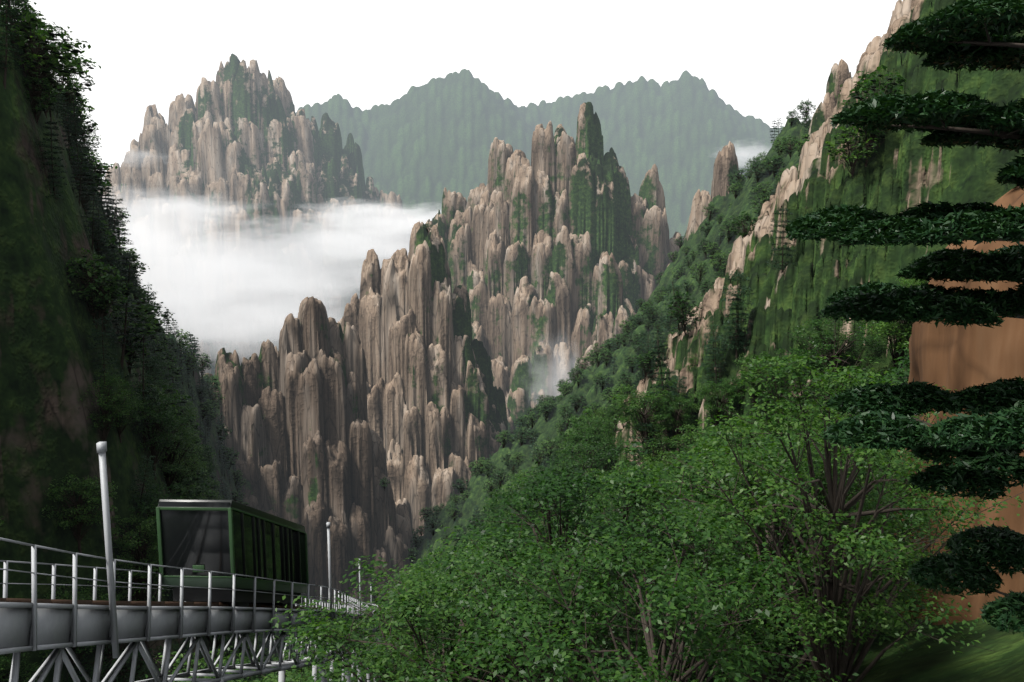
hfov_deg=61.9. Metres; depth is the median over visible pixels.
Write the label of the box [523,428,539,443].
forest tree
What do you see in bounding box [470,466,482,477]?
forest tree
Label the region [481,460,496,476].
forest tree
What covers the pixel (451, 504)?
forest tree
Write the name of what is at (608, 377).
forest tree
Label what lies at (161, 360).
forest tree
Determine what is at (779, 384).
tree
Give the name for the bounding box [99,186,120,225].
forest tree
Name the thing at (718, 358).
tree
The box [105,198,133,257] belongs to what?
forest tree
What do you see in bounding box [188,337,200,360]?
cliff tree
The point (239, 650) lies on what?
cliff tree
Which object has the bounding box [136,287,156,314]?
cliff tree
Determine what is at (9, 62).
cliff tree
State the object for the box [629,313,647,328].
forest tree
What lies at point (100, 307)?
cliff tree
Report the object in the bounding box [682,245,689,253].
forest tree
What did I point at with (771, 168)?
forest tree
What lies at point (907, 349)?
tree
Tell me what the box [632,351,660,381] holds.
forest tree
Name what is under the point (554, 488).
tree
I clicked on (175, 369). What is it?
cliff tree
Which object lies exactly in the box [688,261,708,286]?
forest tree
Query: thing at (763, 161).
forest tree
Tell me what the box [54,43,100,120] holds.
cliff tree
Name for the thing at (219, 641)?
tree
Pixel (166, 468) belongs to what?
tree
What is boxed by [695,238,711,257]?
forest tree
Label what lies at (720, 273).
forest tree
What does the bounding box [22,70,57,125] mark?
cliff tree
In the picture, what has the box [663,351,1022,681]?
bush
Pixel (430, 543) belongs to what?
forest tree
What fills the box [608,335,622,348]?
forest tree
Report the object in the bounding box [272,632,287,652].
forest tree
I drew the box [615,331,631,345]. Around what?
forest tree
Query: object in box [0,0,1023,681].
terrain
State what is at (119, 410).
tree
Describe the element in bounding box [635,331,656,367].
cliff tree
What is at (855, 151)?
cliff tree
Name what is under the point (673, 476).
tree
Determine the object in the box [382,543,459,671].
tree
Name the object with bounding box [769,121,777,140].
forest tree
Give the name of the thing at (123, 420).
tree
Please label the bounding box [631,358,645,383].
cliff tree
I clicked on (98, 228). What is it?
cliff tree
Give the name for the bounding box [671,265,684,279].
forest tree
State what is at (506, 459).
forest tree
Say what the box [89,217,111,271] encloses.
cliff tree
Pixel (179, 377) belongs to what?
cliff tree
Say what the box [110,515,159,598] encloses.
tree
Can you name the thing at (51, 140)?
cliff tree
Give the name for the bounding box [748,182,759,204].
forest tree
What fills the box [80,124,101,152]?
cliff tree
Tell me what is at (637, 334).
forest tree
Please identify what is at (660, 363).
cliff tree
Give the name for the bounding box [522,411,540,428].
forest tree
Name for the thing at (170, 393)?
cliff tree
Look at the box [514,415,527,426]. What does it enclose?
forest tree
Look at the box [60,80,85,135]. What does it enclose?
cliff tree
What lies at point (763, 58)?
sky
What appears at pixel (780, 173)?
forest tree
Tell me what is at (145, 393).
tree
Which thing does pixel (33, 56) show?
cliff tree
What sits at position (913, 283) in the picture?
tree
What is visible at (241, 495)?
cliff tree
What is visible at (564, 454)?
tree
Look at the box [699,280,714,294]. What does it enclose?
forest tree
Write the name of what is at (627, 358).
forest tree
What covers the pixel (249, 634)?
tree
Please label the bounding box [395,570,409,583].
forest tree
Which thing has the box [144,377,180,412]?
tree
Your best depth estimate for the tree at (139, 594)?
99.94 m
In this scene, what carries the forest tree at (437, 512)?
on the terrain
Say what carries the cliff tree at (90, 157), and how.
on the terrain
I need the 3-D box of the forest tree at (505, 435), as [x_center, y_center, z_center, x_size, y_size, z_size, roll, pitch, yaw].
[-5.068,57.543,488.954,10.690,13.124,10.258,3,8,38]
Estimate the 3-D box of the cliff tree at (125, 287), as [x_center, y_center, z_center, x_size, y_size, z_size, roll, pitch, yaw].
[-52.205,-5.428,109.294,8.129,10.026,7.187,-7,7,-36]
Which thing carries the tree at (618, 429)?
on the terrain
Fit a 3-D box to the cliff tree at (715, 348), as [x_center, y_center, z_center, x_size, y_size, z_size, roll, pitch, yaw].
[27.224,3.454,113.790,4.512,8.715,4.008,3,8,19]
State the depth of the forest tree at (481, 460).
480.45 m
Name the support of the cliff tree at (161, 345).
on the terrain
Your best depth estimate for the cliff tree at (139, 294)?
194.54 m
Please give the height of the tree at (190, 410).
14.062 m
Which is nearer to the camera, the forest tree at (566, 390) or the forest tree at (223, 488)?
the forest tree at (223, 488)
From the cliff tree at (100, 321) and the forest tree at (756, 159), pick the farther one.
the forest tree at (756, 159)
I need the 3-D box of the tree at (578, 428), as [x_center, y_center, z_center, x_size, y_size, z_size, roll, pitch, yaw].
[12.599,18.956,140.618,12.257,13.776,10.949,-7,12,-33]
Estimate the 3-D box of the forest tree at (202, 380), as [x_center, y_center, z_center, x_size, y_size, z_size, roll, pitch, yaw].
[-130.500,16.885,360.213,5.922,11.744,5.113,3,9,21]
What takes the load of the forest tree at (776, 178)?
on the terrain
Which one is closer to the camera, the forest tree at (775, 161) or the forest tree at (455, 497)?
the forest tree at (775, 161)
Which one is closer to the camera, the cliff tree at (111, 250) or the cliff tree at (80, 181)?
the cliff tree at (80, 181)
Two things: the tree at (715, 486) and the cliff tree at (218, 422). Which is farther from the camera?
the cliff tree at (218, 422)
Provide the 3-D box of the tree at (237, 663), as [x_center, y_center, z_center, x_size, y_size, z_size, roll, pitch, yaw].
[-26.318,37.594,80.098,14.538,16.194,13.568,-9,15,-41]
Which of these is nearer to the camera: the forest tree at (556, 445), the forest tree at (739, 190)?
the forest tree at (556, 445)
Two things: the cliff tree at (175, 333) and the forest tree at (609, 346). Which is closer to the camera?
the cliff tree at (175, 333)
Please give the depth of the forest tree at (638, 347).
424.78 m
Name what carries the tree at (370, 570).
on the terrain
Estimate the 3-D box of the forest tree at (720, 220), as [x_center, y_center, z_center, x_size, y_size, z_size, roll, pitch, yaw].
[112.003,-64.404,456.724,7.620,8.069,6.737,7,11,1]
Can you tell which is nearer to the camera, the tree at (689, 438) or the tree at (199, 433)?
the tree at (689, 438)
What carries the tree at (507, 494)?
on the terrain
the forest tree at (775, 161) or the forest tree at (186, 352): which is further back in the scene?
the forest tree at (775, 161)
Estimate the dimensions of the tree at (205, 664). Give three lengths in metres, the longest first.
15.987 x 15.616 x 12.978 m
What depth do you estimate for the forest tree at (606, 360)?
459.87 m
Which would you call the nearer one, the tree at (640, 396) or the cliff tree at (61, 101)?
the tree at (640, 396)
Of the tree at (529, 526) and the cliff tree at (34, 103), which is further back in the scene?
the cliff tree at (34, 103)
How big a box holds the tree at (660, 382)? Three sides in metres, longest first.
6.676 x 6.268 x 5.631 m
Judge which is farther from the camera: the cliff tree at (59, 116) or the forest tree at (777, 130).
the forest tree at (777, 130)
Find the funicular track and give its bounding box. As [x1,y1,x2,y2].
[0,441,399,681]
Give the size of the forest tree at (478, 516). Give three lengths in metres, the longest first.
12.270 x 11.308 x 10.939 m
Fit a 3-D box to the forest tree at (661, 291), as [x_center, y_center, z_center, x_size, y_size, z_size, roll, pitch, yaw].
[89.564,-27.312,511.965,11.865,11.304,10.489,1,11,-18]
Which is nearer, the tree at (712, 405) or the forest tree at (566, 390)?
the tree at (712, 405)
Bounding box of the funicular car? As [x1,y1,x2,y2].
[156,499,308,606]
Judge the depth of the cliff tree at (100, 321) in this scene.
103.39 m
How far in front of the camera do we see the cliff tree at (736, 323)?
112.25 m
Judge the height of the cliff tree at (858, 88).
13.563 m
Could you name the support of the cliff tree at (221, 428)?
on the terrain
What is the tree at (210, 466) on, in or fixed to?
on the terrain
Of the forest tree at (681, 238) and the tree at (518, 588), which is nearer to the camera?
the tree at (518, 588)
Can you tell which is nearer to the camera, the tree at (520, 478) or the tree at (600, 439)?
the tree at (600, 439)
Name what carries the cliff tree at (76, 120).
on the terrain
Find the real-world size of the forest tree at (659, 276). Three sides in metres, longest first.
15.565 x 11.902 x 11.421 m
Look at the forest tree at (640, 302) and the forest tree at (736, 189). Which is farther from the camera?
the forest tree at (640, 302)
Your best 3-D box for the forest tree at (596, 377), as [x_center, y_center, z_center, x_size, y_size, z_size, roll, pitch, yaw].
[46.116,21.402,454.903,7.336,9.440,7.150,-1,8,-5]
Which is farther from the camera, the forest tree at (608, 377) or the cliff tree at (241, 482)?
the forest tree at (608, 377)
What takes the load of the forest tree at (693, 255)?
on the terrain
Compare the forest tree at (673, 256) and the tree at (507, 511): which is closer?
the tree at (507, 511)
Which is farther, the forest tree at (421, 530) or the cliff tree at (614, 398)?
the forest tree at (421, 530)
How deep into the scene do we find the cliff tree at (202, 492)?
133.99 m
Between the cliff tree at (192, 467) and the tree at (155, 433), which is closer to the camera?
the tree at (155, 433)
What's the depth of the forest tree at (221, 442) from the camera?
354.58 m
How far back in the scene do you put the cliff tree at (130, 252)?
251.49 m
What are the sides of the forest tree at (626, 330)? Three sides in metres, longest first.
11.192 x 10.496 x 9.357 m
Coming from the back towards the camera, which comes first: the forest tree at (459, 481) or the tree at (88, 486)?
the forest tree at (459, 481)
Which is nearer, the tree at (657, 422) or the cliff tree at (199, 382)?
the tree at (657, 422)
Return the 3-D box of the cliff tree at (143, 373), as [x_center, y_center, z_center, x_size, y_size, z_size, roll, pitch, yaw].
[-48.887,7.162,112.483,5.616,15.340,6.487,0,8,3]
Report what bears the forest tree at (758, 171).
on the terrain
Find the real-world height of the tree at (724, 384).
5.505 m
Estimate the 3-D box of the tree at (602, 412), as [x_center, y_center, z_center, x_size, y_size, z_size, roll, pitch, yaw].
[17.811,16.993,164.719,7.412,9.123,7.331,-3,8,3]
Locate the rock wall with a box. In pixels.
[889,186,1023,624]
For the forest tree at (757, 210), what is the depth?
373.57 m
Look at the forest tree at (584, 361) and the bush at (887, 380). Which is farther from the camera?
the forest tree at (584, 361)
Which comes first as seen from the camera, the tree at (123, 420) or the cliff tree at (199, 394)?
the tree at (123, 420)
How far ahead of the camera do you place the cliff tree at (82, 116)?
164.09 m
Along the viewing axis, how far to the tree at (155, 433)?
112.81 m
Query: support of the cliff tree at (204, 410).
on the terrain
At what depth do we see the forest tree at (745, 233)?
147.42 m
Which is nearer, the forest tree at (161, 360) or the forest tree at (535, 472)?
the forest tree at (161, 360)
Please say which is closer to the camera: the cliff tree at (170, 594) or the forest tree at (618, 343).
the cliff tree at (170, 594)
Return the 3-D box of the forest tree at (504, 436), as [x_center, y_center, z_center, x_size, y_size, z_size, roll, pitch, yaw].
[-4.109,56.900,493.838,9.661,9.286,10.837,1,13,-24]
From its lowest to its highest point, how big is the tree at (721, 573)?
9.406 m
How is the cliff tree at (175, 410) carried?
on the terrain
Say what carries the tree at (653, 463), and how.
on the terrain
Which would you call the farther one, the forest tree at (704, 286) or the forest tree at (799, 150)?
the forest tree at (704, 286)
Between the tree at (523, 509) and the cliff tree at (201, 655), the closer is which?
the cliff tree at (201, 655)
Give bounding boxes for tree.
[0,0,31,55]
[0,3,24,88]
[0,653,40,681]
[0,656,10,681]
[1,0,24,37]
[1,0,53,53]
[7,7,90,100]
[18,26,80,117]
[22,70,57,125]
[34,138,68,199]
[37,72,64,121]
[38,581,119,681]
[41,117,67,201]
[41,474,117,552]
[49,71,68,113]
[51,75,74,105]
[53,91,69,126]
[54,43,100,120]
[57,97,82,148]
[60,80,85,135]
[62,89,98,141]
[62,117,81,164]
[63,598,178,681]
[65,99,92,154]
[65,248,124,326]
[66,147,117,214]
[67,146,104,206]
[69,156,91,204]
[72,95,95,129]
[75,150,108,190]
[77,370,139,441]
[78,134,92,153]
[78,147,102,211]
[79,271,127,328]
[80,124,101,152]
[80,260,136,332]
[81,196,108,251]
[84,213,126,270]
[88,313,123,395]
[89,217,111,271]
[91,211,112,263]
[99,163,111,200]
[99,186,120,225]
[99,196,120,239]
[101,247,130,308]
[103,183,115,216]
[103,244,124,303]
[103,543,169,647]
[104,205,130,227]
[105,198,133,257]
[105,213,130,269]
[105,392,147,442]
[106,264,145,369]
[108,248,127,280]
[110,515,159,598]
[111,299,168,377]
[113,251,149,296]
[118,248,139,266]
[119,251,135,294]
[121,310,148,355]
[122,244,138,264]
[125,336,167,452]
[126,391,192,479]
[128,454,156,516]
[128,481,195,569]
[132,273,143,295]
[132,286,156,310]
[132,376,159,415]
[134,383,191,430]
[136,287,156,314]
[137,331,156,371]
[140,302,174,342]
[143,284,155,307]
[144,317,161,359]
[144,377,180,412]
[145,646,293,681]
[146,341,173,386]
[149,419,201,498]
[151,333,178,365]
[151,336,167,353]
[151,351,184,384]
[158,384,180,415]
[159,440,207,493]
[162,364,183,385]
[162,403,200,457]
[163,587,183,601]
[167,380,184,410]
[168,318,180,336]
[168,452,206,486]
[169,336,183,357]
[169,478,207,499]
[171,483,207,499]
[174,639,194,677]
[175,329,189,347]
[176,339,192,357]
[176,441,220,476]
[177,340,187,362]
[179,474,217,498]
[181,352,198,374]
[182,401,199,426]
[183,336,191,362]
[184,367,194,387]
[186,484,212,499]
[187,334,201,361]
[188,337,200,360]
[189,346,200,377]
[190,424,203,447]
[192,645,219,676]
[193,459,212,483]
[193,646,248,679]
[196,353,213,378]
[196,379,206,400]
[196,385,207,402]
[197,655,290,681]
[198,401,214,420]
[199,369,210,388]
[203,634,231,657]
[204,375,220,395]
[205,380,214,398]
[205,476,223,499]
[209,391,224,404]
[209,632,268,681]
[215,436,226,459]
[216,412,225,433]
[216,424,232,441]
[218,477,230,499]
[221,446,230,458]
[224,643,273,669]
[225,447,238,470]
[225,633,259,653]
[225,634,235,655]
[231,470,242,485]
[231,490,245,502]
[232,651,357,681]
[233,476,245,491]
[243,672,277,681]
[266,538,604,681]
[267,649,341,681]
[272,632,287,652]
[272,647,357,681]
[288,543,513,681]
[311,519,528,681]
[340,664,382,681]
[379,477,389,490]
[380,521,764,681]
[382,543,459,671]
[387,558,528,654]
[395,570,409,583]
[402,460,724,681]
[407,546,419,562]
[410,535,422,548]
[415,525,425,535]
[418,506,432,524]
[422,223,431,234]
[424,515,443,535]
[426,540,432,552]
[427,506,442,517]
[427,525,639,674]
[430,515,646,680]
[433,502,444,511]
[441,532,450,544]
[445,503,459,516]
[448,506,460,520]
[449,494,461,504]
[449,530,465,545]
[452,478,468,493]
[458,508,858,681]
[459,490,472,500]
[468,513,486,529]
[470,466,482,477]
[472,505,479,516]
[473,457,490,473]
[476,518,508,535]
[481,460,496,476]
[482,477,498,496]
[482,491,513,525]
[490,467,508,487]
[491,484,538,533]
[495,430,511,447]
[496,431,512,443]
[499,468,545,498]
[499,518,608,548]
[500,498,530,530]
[501,452,514,465]
[506,461,520,473]
[506,489,552,528]
[510,452,525,466]
[512,428,528,445]
[513,422,522,439]
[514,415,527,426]
[515,473,556,519]
[518,428,532,442]
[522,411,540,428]
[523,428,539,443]
[525,406,538,415]
[529,437,538,461]
[529,446,548,466]
[529,465,543,476]
[536,394,551,405]
[537,404,552,421]
[540,398,556,417]
[540,437,559,458]
[540,443,628,514]
[544,440,621,513]
[545,468,578,521]
[548,482,766,681]
[550,414,617,471]
[553,434,566,449]
[554,420,566,433]
[556,394,564,401]
[556,442,579,468]
[558,404,570,416]
[559,382,573,395]
[560,407,578,428]
[562,406,606,442]
[564,427,624,469]
[567,368,579,384]
[568,366,585,387]
[568,393,586,412]
[568,413,614,453]
[573,468,625,527]
[575,355,590,371]
[577,455,801,681]
[582,405,598,416]
[582,416,613,440]
[586,352,598,365]
[587,406,615,428]
[588,403,604,416]
[588,441,746,643]
[589,343,608,366]
[592,372,602,383]
[593,465,650,505]
[594,374,612,390]
[597,417,994,681]
[598,348,616,366]
[598,423,621,439]
[600,387,617,403]
[603,339,619,354]
[604,403,627,430]
[605,371,612,388]
[606,400,632,427]
[607,357,618,374]
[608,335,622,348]
[608,384,633,408]
[609,386,675,454]
[612,385,625,395]
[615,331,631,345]
[616,429,689,475]
[617,372,634,393]
[619,320,634,338]
[623,354,639,372]
[626,418,661,465]
[626,453,663,487]
[627,392,662,441]
[628,314,640,324]
[628,330,646,350]
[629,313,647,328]
[629,334,647,349]
[630,368,646,392]
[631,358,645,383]
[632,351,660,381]
[634,342,646,353]
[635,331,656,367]
[636,298,645,308]
[640,301,655,318]
[641,305,663,326]
[641,448,688,495]
[643,319,653,328]
[645,327,668,372]
[645,458,724,510]
[646,340,677,432]
[647,377,684,406]
[653,286,665,296]
[654,271,662,283]
[654,292,667,301]
[656,308,676,345]
[659,281,693,335]
[659,391,701,425]
[659,392,696,448]
[660,318,677,328]
[662,375,688,429]
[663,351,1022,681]
[666,291,702,335]
[668,251,677,261]
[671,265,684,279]
[671,424,732,470]
[675,236,684,247]
[678,448,761,659]
[680,407,861,608]
[681,281,693,292]
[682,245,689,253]
[683,255,692,268]
[687,355,698,368]
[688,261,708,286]
[689,250,699,260]
[694,423,768,472]
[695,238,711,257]
[696,381,743,427]
[699,220,714,236]
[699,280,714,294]
[699,334,727,387]
[700,321,724,368]
[701,351,724,381]
[702,203,718,221]
[703,242,720,259]
[705,429,962,653]
[707,250,728,273]
[714,270,724,278]
[715,375,749,406]
[716,213,724,222]
[716,271,754,348]
[718,217,737,244]
[718,263,726,275]
[724,293,747,359]
[726,180,745,195]
[727,168,747,185]
[729,182,743,198]
[729,211,757,237]
[732,351,777,416]
[743,163,755,178]
[744,348,812,434]
[745,156,761,168]
[746,159,768,182]
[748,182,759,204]
[750,195,769,215]
[752,181,774,198]
[756,151,766,162]
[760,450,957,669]
[761,156,773,174]
[763,154,785,177]
[763,204,796,272]
[767,155,783,168]
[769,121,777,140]
[770,137,787,159]
[771,167,779,192]
[774,118,782,134]
[775,168,784,182]
[780,135,798,158]
[780,315,895,394]
[782,383,848,446]
[784,0,1023,636]
[785,109,800,125]
[789,333,826,365]
[794,140,803,155]
[795,100,815,122]
[796,132,810,148]
[801,116,810,126]
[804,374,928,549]
[810,327,855,363]
[822,125,879,177]
[842,65,910,166]
[843,356,909,385]
[858,279,915,372]
[867,320,911,352]
[896,278,927,286]
[899,348,909,372]
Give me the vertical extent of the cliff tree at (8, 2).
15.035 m
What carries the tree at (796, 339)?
on the terrain
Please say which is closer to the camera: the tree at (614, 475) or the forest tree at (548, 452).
the tree at (614, 475)
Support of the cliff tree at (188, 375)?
on the terrain
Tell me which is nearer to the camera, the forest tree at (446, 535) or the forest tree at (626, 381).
the forest tree at (626, 381)
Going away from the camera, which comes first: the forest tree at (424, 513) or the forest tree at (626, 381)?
the forest tree at (626, 381)
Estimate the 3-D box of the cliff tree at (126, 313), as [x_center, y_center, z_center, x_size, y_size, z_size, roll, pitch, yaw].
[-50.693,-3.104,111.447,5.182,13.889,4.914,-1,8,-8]
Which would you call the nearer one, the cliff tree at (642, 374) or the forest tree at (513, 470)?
the cliff tree at (642, 374)
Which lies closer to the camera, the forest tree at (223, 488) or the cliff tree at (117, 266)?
the cliff tree at (117, 266)
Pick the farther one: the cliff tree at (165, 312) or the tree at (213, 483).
the cliff tree at (165, 312)
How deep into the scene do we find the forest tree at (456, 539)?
412.81 m
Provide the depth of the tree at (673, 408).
112.28 m
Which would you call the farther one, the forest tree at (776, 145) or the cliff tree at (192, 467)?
the forest tree at (776, 145)
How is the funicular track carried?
on the terrain
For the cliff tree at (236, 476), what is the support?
on the terrain
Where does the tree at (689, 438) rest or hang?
on the terrain
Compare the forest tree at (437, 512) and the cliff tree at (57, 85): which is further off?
the forest tree at (437, 512)
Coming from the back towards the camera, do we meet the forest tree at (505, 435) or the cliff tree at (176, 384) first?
the forest tree at (505, 435)
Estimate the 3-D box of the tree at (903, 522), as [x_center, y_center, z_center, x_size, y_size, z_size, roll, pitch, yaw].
[12.087,8.743,32.636,9.715,10.207,10.506,3,8,32]
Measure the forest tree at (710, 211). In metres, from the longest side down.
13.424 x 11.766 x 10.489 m
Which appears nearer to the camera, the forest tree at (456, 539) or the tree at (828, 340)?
the tree at (828, 340)
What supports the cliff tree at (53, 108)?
on the terrain
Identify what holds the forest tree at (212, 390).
on the terrain
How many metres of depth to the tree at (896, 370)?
59.67 m
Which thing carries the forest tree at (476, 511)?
on the terrain
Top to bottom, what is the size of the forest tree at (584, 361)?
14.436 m
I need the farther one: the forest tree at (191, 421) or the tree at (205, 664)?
the forest tree at (191, 421)
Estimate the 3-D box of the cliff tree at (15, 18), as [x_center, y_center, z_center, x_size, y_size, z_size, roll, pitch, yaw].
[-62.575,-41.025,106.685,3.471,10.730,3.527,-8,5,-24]
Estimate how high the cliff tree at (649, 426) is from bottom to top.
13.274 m
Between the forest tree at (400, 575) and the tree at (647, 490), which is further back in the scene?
the forest tree at (400, 575)
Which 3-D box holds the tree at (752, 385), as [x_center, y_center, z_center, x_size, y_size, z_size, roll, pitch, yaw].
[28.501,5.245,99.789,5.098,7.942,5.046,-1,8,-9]
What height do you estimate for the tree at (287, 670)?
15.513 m
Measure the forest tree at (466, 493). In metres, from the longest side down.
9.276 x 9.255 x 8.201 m
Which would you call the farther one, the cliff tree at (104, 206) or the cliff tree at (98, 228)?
the cliff tree at (104, 206)
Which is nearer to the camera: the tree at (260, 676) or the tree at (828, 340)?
the tree at (828, 340)
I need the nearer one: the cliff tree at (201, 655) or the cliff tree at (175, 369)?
the cliff tree at (201, 655)
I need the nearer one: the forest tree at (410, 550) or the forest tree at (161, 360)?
the forest tree at (161, 360)
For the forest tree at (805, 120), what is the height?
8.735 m
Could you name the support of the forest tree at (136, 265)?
on the terrain
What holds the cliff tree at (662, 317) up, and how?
on the terrain
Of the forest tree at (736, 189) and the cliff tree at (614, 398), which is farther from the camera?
the forest tree at (736, 189)
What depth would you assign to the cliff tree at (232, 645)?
135.94 m
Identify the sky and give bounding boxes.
[2,0,902,178]
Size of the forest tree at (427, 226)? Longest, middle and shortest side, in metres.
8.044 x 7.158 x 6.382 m
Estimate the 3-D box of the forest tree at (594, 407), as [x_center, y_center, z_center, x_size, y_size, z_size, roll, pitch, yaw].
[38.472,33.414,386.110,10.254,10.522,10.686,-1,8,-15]
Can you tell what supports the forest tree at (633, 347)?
on the terrain
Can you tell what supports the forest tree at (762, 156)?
on the terrain
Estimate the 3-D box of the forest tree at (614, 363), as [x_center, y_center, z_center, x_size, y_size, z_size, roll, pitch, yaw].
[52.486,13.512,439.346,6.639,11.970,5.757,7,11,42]
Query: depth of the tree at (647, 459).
108.56 m
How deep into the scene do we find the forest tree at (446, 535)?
447.54 m
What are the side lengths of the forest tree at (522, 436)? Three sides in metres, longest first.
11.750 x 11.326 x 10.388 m
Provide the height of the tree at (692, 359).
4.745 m
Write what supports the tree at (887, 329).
on the terrain
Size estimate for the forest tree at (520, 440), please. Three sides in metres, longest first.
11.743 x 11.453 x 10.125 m
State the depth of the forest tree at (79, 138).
146.02 m
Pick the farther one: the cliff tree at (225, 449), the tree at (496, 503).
the cliff tree at (225, 449)
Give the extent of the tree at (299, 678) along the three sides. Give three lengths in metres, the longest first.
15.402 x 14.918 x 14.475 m
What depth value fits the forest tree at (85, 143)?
158.55 m
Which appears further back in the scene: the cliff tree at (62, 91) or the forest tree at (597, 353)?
the forest tree at (597, 353)
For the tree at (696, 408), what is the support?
on the terrain
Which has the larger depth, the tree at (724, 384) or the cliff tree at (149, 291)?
the cliff tree at (149, 291)
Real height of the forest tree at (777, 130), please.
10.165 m
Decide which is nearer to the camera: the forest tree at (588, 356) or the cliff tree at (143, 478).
the cliff tree at (143, 478)
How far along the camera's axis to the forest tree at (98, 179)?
140.02 m
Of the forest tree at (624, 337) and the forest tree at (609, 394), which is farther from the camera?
the forest tree at (624, 337)
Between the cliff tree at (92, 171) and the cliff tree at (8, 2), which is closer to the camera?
the cliff tree at (8, 2)
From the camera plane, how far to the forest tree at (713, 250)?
436.25 m
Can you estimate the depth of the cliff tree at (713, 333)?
117.68 m
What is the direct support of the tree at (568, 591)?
on the terrain
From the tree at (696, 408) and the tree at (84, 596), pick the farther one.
the tree at (696, 408)
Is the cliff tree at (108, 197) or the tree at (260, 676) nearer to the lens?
the tree at (260, 676)
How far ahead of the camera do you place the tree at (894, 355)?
87.44 m
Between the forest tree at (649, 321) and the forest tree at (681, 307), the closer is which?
the forest tree at (681, 307)
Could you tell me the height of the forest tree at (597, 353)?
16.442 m
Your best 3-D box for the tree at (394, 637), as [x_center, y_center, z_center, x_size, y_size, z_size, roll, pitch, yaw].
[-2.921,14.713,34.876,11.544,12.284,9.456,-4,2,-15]
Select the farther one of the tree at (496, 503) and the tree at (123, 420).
the tree at (496, 503)
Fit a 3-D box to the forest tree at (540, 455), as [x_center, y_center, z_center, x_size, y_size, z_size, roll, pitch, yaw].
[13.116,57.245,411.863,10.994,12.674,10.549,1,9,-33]
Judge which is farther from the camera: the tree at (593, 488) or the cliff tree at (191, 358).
the cliff tree at (191, 358)
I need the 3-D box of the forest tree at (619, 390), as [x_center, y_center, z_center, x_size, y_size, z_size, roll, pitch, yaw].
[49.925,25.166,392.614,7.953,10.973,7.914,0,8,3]
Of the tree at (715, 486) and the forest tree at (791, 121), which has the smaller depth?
the tree at (715, 486)
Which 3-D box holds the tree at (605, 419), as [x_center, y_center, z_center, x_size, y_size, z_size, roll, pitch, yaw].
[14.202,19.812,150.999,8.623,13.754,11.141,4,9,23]
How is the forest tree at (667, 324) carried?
on the terrain
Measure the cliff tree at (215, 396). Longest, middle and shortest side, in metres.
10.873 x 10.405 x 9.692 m
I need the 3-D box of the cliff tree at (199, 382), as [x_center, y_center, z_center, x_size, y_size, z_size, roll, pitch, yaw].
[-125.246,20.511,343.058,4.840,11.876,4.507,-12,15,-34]
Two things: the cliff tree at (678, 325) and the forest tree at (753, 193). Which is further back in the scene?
the forest tree at (753, 193)
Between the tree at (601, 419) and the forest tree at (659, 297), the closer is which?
the tree at (601, 419)
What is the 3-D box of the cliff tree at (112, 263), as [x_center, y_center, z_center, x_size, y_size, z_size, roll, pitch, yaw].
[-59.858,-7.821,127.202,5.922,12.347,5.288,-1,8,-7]
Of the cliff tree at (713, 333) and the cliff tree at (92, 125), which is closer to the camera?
the cliff tree at (713, 333)
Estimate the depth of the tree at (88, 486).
94.17 m
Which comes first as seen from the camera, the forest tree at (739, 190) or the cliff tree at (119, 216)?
the cliff tree at (119, 216)
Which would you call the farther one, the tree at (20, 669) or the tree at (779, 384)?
the tree at (779, 384)
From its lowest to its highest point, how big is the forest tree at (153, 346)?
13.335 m
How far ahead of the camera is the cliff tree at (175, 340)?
321.15 m
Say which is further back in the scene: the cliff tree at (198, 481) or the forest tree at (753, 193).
the forest tree at (753, 193)
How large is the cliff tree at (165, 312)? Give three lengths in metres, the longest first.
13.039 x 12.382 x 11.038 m
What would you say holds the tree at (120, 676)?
on the terrain
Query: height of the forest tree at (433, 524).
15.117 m
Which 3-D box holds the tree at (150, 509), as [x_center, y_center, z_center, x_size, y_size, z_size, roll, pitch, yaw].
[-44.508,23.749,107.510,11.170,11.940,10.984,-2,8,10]
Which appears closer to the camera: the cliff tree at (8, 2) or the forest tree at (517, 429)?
the cliff tree at (8, 2)
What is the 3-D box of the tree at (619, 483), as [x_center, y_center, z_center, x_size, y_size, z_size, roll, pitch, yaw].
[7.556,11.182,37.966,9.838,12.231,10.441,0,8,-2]
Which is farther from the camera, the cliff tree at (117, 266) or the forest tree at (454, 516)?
the forest tree at (454, 516)
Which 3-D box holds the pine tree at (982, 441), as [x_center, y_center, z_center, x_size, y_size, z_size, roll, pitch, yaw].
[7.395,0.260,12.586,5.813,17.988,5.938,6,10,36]
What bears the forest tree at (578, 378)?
on the terrain
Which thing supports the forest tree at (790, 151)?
on the terrain
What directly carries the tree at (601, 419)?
on the terrain
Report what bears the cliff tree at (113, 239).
on the terrain
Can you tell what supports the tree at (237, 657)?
on the terrain
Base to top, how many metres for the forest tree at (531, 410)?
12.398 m
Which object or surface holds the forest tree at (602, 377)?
on the terrain
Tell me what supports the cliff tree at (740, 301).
on the terrain
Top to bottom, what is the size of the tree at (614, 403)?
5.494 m
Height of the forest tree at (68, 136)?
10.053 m
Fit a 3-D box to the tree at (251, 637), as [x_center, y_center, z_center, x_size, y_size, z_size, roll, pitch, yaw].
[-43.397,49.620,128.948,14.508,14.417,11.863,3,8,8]
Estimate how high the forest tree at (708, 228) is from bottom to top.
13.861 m
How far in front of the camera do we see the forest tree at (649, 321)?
451.56 m
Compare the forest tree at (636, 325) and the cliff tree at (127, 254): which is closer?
the cliff tree at (127, 254)
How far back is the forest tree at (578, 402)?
438.65 m
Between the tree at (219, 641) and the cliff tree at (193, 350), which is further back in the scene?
the cliff tree at (193, 350)
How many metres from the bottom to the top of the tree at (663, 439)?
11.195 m
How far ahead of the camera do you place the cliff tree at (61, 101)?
143.69 m
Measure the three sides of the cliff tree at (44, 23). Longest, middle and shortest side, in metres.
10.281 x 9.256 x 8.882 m

